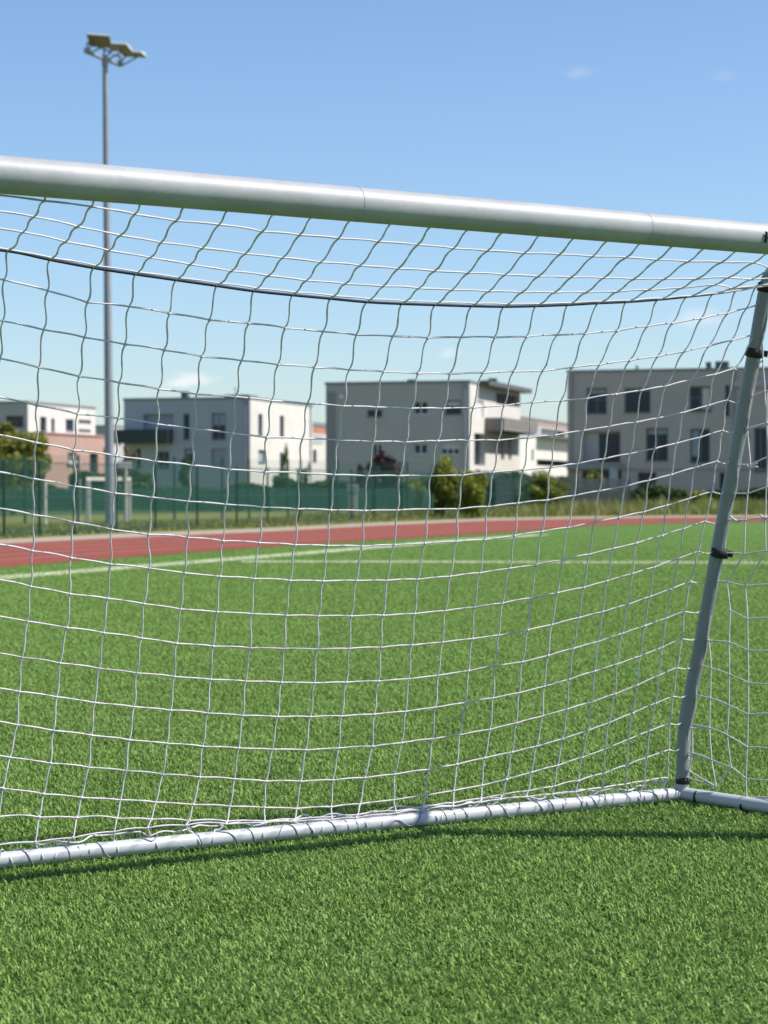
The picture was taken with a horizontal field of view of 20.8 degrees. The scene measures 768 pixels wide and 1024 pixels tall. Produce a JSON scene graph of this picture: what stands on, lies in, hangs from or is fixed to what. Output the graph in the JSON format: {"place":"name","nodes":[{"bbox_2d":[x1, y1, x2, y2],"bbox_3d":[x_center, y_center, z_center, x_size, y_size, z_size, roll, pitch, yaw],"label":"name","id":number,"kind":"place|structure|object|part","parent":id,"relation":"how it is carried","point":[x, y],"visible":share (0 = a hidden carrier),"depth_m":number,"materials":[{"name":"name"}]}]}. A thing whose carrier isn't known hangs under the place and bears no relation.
{"place":"outdoors","nodes":[
{"label":"outdoors","id":0,"kind":"place"},
{"bbox_2d":[95,425,123,485],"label":"grey house","id":1,"kind":"structure","parent":0,"point":[99,429],"depth_m":205.82,"materials":[{"name":"clear paint"}]},
{"bbox_2d":[114,388,312,504],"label":"white house","id":2,"kind":"structure","parent":0,"point":[217,413],"depth_m":153.56,"materials":[{"name":"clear paint"}]},
{"bbox_2d":[136,449,140,468],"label":"window","id":3,"kind":"structure","parent":2,"relation":"in","point":[138,450],"depth_m":154.66,"materials":[{"name":"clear glass"}]},
{"bbox_2d":[157,451,168,468],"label":"window","id":4,"kind":"structure","parent":2,"relation":"in","point":[162,456],"depth_m":154.06,"materials":[{"name":"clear glass"}]},
{"bbox_2d":[183,414,189,439],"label":"window","id":5,"kind":"structure","parent":2,"relation":"in","point":[186,416],"depth_m":153.53,"materials":[{"name":"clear glass"}]},
{"bbox_2d":[185,449,193,464],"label":"window","id":6,"kind":"structure","parent":2,"relation":"in","point":[189,455],"depth_m":153.49,"materials":[{"name":"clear glass"}]},
{"bbox_2d":[211,413,225,439],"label":"window","id":7,"kind":"structure","parent":2,"relation":"in","point":[215,435],"depth_m":152.82,"materials":[{"name":"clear glass"}]},
{"bbox_2d":[212,449,225,465],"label":"window","id":8,"kind":"structure","parent":2,"relation":"in","point":[217,454],"depth_m":152.89,"materials":[{"name":"grey glass"}]},
{"bbox_2d":[258,414,263,434],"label":"window","id":9,"kind":"structure","parent":2,"relation":"in","point":[259,415],"depth_m":154.43,"materials":[{"name":"glass"}]},
{"bbox_2d":[258,450,265,462],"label":"window","id":10,"kind":"structure","parent":2,"relation":"in","point":[260,452],"depth_m":154.66,"materials":[{"name":"grey glass"}]},
{"bbox_2d":[280,416,284,436],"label":"window","id":11,"kind":"structure","parent":2,"relation":"in","point":[280,416],"depth_m":158.87,"materials":[{"name":"glass"}]},
{"bbox_2d":[312,422,325,481],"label":"terraced house","id":12,"kind":"structure","parent":0,"point":[318,452],"depth_m":192.49,"materials":[{"name":"grey paint"}]},
{"bbox_2d":[0,504,766,566],"bbox_3d":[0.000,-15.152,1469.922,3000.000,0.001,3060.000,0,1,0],"label":"ground","id":13,"kind":"structure","parent":0,"point":[95,515],"depth_m":85.91,"materials":[{"name":"red rubber"}]},
{"bbox_2d":[0,421,52,514],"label":"leafy tree","id":14,"kind":"object","parent":13,"relation":"on","point":[13,450],"visible":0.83,"depth_m":91.30,"materials":[{"name":"green plant"}]},
{"bbox_2d":[44,479,46,524],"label":"pole","id":15,"kind":"object","parent":13,"relation":"on","point":[45,501],"visible":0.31,"depth_m":66.71,"materials":[{"name":"white metal"}]},
{"bbox_2d":[0,401,117,488],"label":"white and salmon house","id":16,"kind":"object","parent":13,"relation":"on","point":[56,427],"visible":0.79,"depth_m":166.11,"materials":[{"name":"clear paint"}]},
{"bbox_2d":[8,417,22,426],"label":"window","id":17,"kind":"structure","parent":16,"relation":"in","point":[15,421],"depth_m":162.56,"materials":[{"name":"grey glass"}]},
{"bbox_2d":[40,417,47,431],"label":"window","id":18,"kind":"structure","parent":16,"relation":"in","point":[42,419],"depth_m":164.83,"materials":[{"name":"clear glass"}]},
{"bbox_2d":[51,418,55,431],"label":"window","id":19,"kind":"structure","parent":16,"relation":"in","point":[51,418],"depth_m":166.41,"materials":[{"name":"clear glass"}]},
{"bbox_2d":[66,419,74,430],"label":"window","id":20,"kind":"structure","parent":16,"relation":"in","point":[68,421],"depth_m":169.28,"materials":[{"name":"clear glass"}]},
{"bbox_2d":[68,452,74,461],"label":"window","id":21,"kind":"structure","parent":16,"relation":"in","point":[69,453],"depth_m":166.90,"materials":[{"name":"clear glass"}]},
{"bbox_2d":[90,453,94,471],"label":"door","id":22,"kind":"structure","parent":16,"relation":"in","point":[92,455],"depth_m":171.19,"materials":[{"name":"black glass"}]},
{"bbox_2d":[80,479,81,520],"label":"pole","id":23,"kind":"object","parent":13,"relation":"on","point":[80,501],"visible":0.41,"depth_m":76.43,"materials":[{"name":"metal"}]},
{"bbox_2d":[86,477,130,522],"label":"court goal","id":24,"kind":"object","parent":13,"relation":"on","point":[88,479],"visible":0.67,"depth_m":70.46,"materials":[{"name":"white paint"}]},
{"bbox_2d":[67,468,151,505],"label":"hedge","id":25,"kind":"object","parent":13,"relation":"on","point":[136,475],"visible":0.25,"depth_m":139.57,"materials":[{"name":"green plant"}]},
{"bbox_2d":[84,33,146,525],"bbox_3d":[-8.149,-6.917,63.657,0.904,14.757,2.667,0,1,22],"label":"floodlight mast","id":26,"kind":"object","parent":13,"relation":"on","point":[103,42],"visible":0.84,"depth_m":63.54,"materials":[{"name":"metal"}]},
{"bbox_2d":[117,461,131,521],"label":"basketball stand","id":27,"kind":"object","parent":13,"relation":"on","point":[126,466],"visible":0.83,"depth_m":71.20,"materials":[{"name":"metal"}]},
{"bbox_2d":[122,445,137,490],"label":"tan sapling","id":28,"kind":"object","parent":13,"relation":"on","point":[128,452],"visible":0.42,"depth_m":97.96,"materials":[{"name":"brown plant"}]},
{"bbox_2d":[0,481,275,510],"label":"clipped hedge","id":29,"kind":"object","parent":13,"relation":"on","point":[66,503],"visible":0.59,"depth_m":109.53,"materials":[{"name":"green plant"}]},
{"bbox_2d":[177,455,193,487],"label":"dark shrub","id":30,"kind":"object","parent":13,"relation":"on","point":[183,474],"visible":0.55,"depth_m":119.81,"materials":[{"name":"green plant"}]},
{"bbox_2d":[24,454,438,522],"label":"court screen fence","id":31,"kind":"object","parent":13,"relation":"on","point":[174,489],"visible":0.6,"depth_m":80.27,"materials":[{"name":"teal metal"}]},
{"bbox_2d":[0,460,562,536],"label":"fence","id":32,"kind":"object","parent":13,"relation":"on","point":[39,497],"visible":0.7,"depth_m":59.51,"materials":[{"name":"teal"}]},
{"bbox_2d":[277,443,288,475],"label":"climbing shrub","id":33,"kind":"object","parent":13,"relation":"on","point":[284,459],"visible":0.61,"depth_m":149.96,"materials":[{"name":"green plant"}]},
{"bbox_2d":[299,461,310,482],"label":"terrace shrub","id":34,"kind":"object","parent":13,"relation":"on","point":[305,478],"visible":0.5,"depth_m":149.98,"materials":[{"name":"green plant"}]},
{"bbox_2d":[272,475,426,509],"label":"garden hedge","id":35,"kind":"object","parent":13,"relation":"on","point":[279,484],"visible":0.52,"depth_m":115.54,"materials":[{"name":"green plant"}]},
{"bbox_2d":[347,484,357,515],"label":"sign board","id":36,"kind":"object","parent":13,"relation":"on","point":[354,497],"visible":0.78,"depth_m":85.80,"materials":[{"name":"metal"}]},
{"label":"door","id":37,"kind":"part","parent":36,"relation":"part of","materials":[{"name":"metal"}]},
{"bbox_2d":[355,464,365,508],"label":"purple shrub","id":38,"kind":"object","parent":13,"relation":"on","point":[360,481],"visible":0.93,"depth_m":101.86,"materials":[{"name":"green plant"}]},
{"bbox_2d":[365,450,401,511],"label":"purple plum tree","id":39,"kind":"object","parent":13,"relation":"on","point":[390,466],"visible":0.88,"depth_m":100.64,"materials":[{"name":"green plant"}]},
{"bbox_2d":[0,496,767,537],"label":"verge grass","id":40,"kind":"structure","parent":13,"relation":"on","point":[699,507],"depth_m":85.31,"materials":[{"name":"green plant"}]},
{"bbox_2d":[405,483,416,511],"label":"shrub","id":41,"kind":"object","parent":13,"relation":"on","point":[412,498],"visible":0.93,"depth_m":99.87,"materials":[{"name":"green plant"}]},
{"bbox_2d":[405,478,427,507],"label":"ragged shrub","id":42,"kind":"object","parent":13,"relation":"on","point":[421,496],"visible":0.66,"depth_m":103.80,"materials":[{"name":"green plant"}]},
{"bbox_2d":[427,453,459,517],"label":"pointed bush","id":43,"kind":"object","parent":13,"relation":"on","point":[442,489],"visible":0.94,"depth_m":83.71,"materials":[{"name":"green plant"}]},
{"bbox_2d":[454,469,488,517],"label":"rounded bush","id":44,"kind":"object","parent":13,"relation":"on","point":[472,494],"visible":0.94,"depth_m":82.77,"materials":[{"name":"green plant"}]},
{"bbox_2d":[420,471,573,510],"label":"laurel hedge","id":45,"kind":"object","parent":13,"relation":"on","point":[493,496],"visible":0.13,"depth_m":109.54,"materials":[{"name":"green plant"}]},
{"bbox_2d":[516,469,570,506],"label":"bush","id":46,"kind":"object","parent":13,"relation":"on","point":[536,487],"visible":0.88,"depth_m":103.66,"materials":[{"name":"green plant"}]},
{"bbox_2d":[496,477,629,508],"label":"fence","id":47,"kind":"object","parent":13,"relation":"on","point":[504,490],"visible":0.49,"depth_m":107.14,"materials":[{"name":"green fabric"}]},
{"bbox_2d":[587,470,602,477],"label":"entrance shrub","id":48,"kind":"object","parent":13,"relation":"on","point":[592,474],"visible":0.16,"depth_m":121.78,"materials":[{"name":"green plant"}]},
{"bbox_2d":[630,487,649,504],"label":"weedy shrub","id":49,"kind":"object","parent":13,"relation":"on","point":[635,494],"visible":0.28,"depth_m":111.83,"materials":[{"name":"green plant"}]},
{"bbox_2d":[643,483,667,502],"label":"shrub","id":50,"kind":"object","parent":13,"relation":"on","point":[655,490],"visible":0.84,"depth_m":121.74,"materials":[{"name":"green plant"}]},
{"bbox_2d":[680,489,712,505],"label":"verge shrub","id":51,"kind":"object","parent":13,"relation":"on","point":[696,492],"visible":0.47,"depth_m":111.69,"materials":[{"name":"green plant"}]},
{"bbox_2d":[630,486,767,503],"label":"boundary hedge","id":52,"kind":"object","parent":13,"relation":"on","point":[675,492],"visible":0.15,"depth_m":127.57,"materials":[{"name":"green plant"}]},
{"bbox_2d":[0,522,767,1023],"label":"turf pitch","id":53,"kind":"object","parent":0,"point":[658,528],"visible":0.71,"depth_m":8.22,"materials":[{"name":"green plant"}]},
{"bbox_2d":[0,535,539,578],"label":"pitch line","id":54,"kind":"object","parent":53,"relation":"on","point":[284,554],"visible":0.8,"depth_m":35.51,"materials":[{"name":"paint"}]},
{"bbox_2d":[0,155,767,867],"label":"football goal","id":55,"kind":"object","parent":53,"relation":"on","point":[24,177],"visible":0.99,"depth_m":6.69,"materials":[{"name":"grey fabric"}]},
{"bbox_2d":[0,534,767,578],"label":"painted turf","id":56,"kind":"structure","parent":53,"relation":"on","point":[101,569],"depth_m":33.42,"materials":[{"name":"paint"}]},
{"bbox_2d":[241,561,767,563],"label":"pitch line","id":57,"kind":"object","parent":53,"relation":"on","point":[494,562],"visible":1,"depth_m":33.06,"materials":[{"name":"paint"}]},
{"bbox_2d":[0,517,767,566],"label":"running track","id":58,"kind":"structure","parent":0,"point":[374,534],"depth_m":48.99,"materials":[{"name":"red rubber"}]},
{"bbox_2d":[1,518,654,546],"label":"lane line","id":59,"kind":"object","parent":58,"relation":"on","point":[283,532],"visible":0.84,"depth_m":54.22,"materials":[{"name":"white paint"}]},
{"bbox_2d":[0,519,658,550],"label":"lane line","id":60,"kind":"object","parent":58,"relation":"on","point":[264,536],"visible":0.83,"depth_m":49.78,"materials":[{"name":"white paint"}]},
{"bbox_2d":[5,519,761,554],"bbox_3d":[4.864,0.532,56.444,20.621,0.001,66.817,1,1,44],"label":"lane line","id":61,"kind":"object","parent":58,"relation":"on","point":[309,536],"visible":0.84,"depth_m":49.78,"materials":[{"name":"white paint"}]},
{"bbox_2d":[0,520,767,560],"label":"lane line","id":62,"kind":"object","parent":58,"relation":"on","point":[311,539],"visible":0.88,"depth_m":46.00,"materials":[{"name":"white paint"}]},
{"bbox_2d":[0,515,767,543],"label":"gravel path","id":63,"kind":"structure","parent":0,"point":[44,539],"depth_m":59.70,"materials":[{"name":"gravel"}]},
{"bbox_2d":[0,0,767,425],"label":"sky","id":64,"kind":"structure","parent":0,"point":[644,106],"materials":[{"name":"blue"}]},
{"bbox_2d":[325,378,566,506],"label":"taupe house","id":65,"kind":"structure","parent":0,"point":[357,423],"depth_m":136.85,"materials":[{"name":"grey paint"}]},
{"bbox_2d":[367,410,381,416],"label":"window","id":66,"kind":"structure","parent":65,"relation":"in","point":[371,413],"depth_m":136.92,"materials":[{"name":"grey glass"}]},
{"bbox_2d":[372,443,381,453],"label":"window","id":67,"kind":"structure","parent":65,"relation":"in","point":[377,446],"depth_m":136.92,"materials":[{"name":"grey glass"}]},
{"bbox_2d":[413,401,427,414],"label":"window","id":68,"kind":"structure","parent":65,"relation":"in","point":[417,403],"depth_m":136.02,"materials":[{"name":"grey glass"}]},
{"bbox_2d":[413,443,427,453],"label":"window","id":69,"kind":"structure","parent":65,"relation":"in","point":[419,448],"depth_m":136.05,"materials":[{"name":"grey glass"}]},
{"bbox_2d":[440,443,459,454],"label":"window","id":70,"kind":"structure","parent":65,"relation":"in","point":[447,451],"depth_m":135.49,"materials":[{"name":"grey glass"}]},
{"bbox_2d":[445,400,460,414],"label":"window","id":71,"kind":"structure","parent":65,"relation":"in","point":[448,411],"depth_m":135.42,"materials":[{"name":"grey glass"}]},
{"bbox_2d":[474,434,479,464],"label":"patio door","id":72,"kind":"structure","parent":65,"relation":"in","point":[476,436],"depth_m":138.33,"materials":[{"name":"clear glass"}]},
{"bbox_2d":[477,401,481,416],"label":"window","id":73,"kind":"structure","parent":65,"relation":"in","point":[479,403],"depth_m":137.89,"materials":[{"name":"clear"}]},
{"bbox_2d":[520,416,566,477],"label":"distant house","id":74,"kind":"structure","parent":0,"point":[540,448],"depth_m":193.49,"materials":[{"name":"white paint"}]},
{"bbox_2d":[541,429,560,436],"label":"window","id":75,"kind":"structure","parent":74,"relation":"in","point":[543,431],"depth_m":196.66,"materials":[{"name":"glass"}]},
{"bbox_2d":[566,361,767,503],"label":"greige apartment house","id":76,"kind":"structure","parent":0,"point":[620,437],"depth_m":136.19,"materials":[{"name":"grey paint"}]},
{"bbox_2d":[587,388,606,413],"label":"window","id":77,"kind":"structure","parent":76,"relation":"in","point":[598,405],"depth_m":137.62,"materials":[{"name":"grey glass"}]},
{"bbox_2d":[599,433,619,461],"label":"window","id":78,"kind":"structure","parent":76,"relation":"in","point":[613,443],"depth_m":137.56,"materials":[{"name":"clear glass"}]},
{"bbox_2d":[624,388,650,412],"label":"window","id":79,"kind":"structure","parent":76,"relation":"in","point":[631,399],"depth_m":136.89,"materials":[{"name":"grey glass"}]},
{"bbox_2d":[646,428,667,460],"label":"window","id":80,"kind":"structure","parent":76,"relation":"in","point":[661,454],"depth_m":136.52,"materials":[{"name":"grey glass"}]},
{"bbox_2d":[690,429,709,462],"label":"window","id":81,"kind":"structure","parent":76,"relation":"in","point":[704,445],"depth_m":135.69,"materials":[{"name":"grey glass"}]},
{"bbox_2d":[690,386,711,411],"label":"window","id":82,"kind":"structure","parent":76,"relation":"in","point":[696,392],"depth_m":135.75,"materials":[{"name":"grey glass"}]},
{"bbox_2d":[720,472,724,489],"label":"window","id":83,"kind":"structure","parent":76,"relation":"in","point":[722,474],"depth_m":135.32,"materials":[{"name":"grey glass"}]},
{"bbox_2d":[725,385,729,416],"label":"window","id":84,"kind":"structure","parent":76,"relation":"in","point":[727,387],"depth_m":135.19,"materials":[{"name":"grey glass"}]},
{"bbox_2d":[754,428,766,471],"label":"window","id":85,"kind":"structure","parent":76,"relation":"in","point":[760,441],"depth_m":134.60,"materials":[{"name":"grey glass"}]}
]}

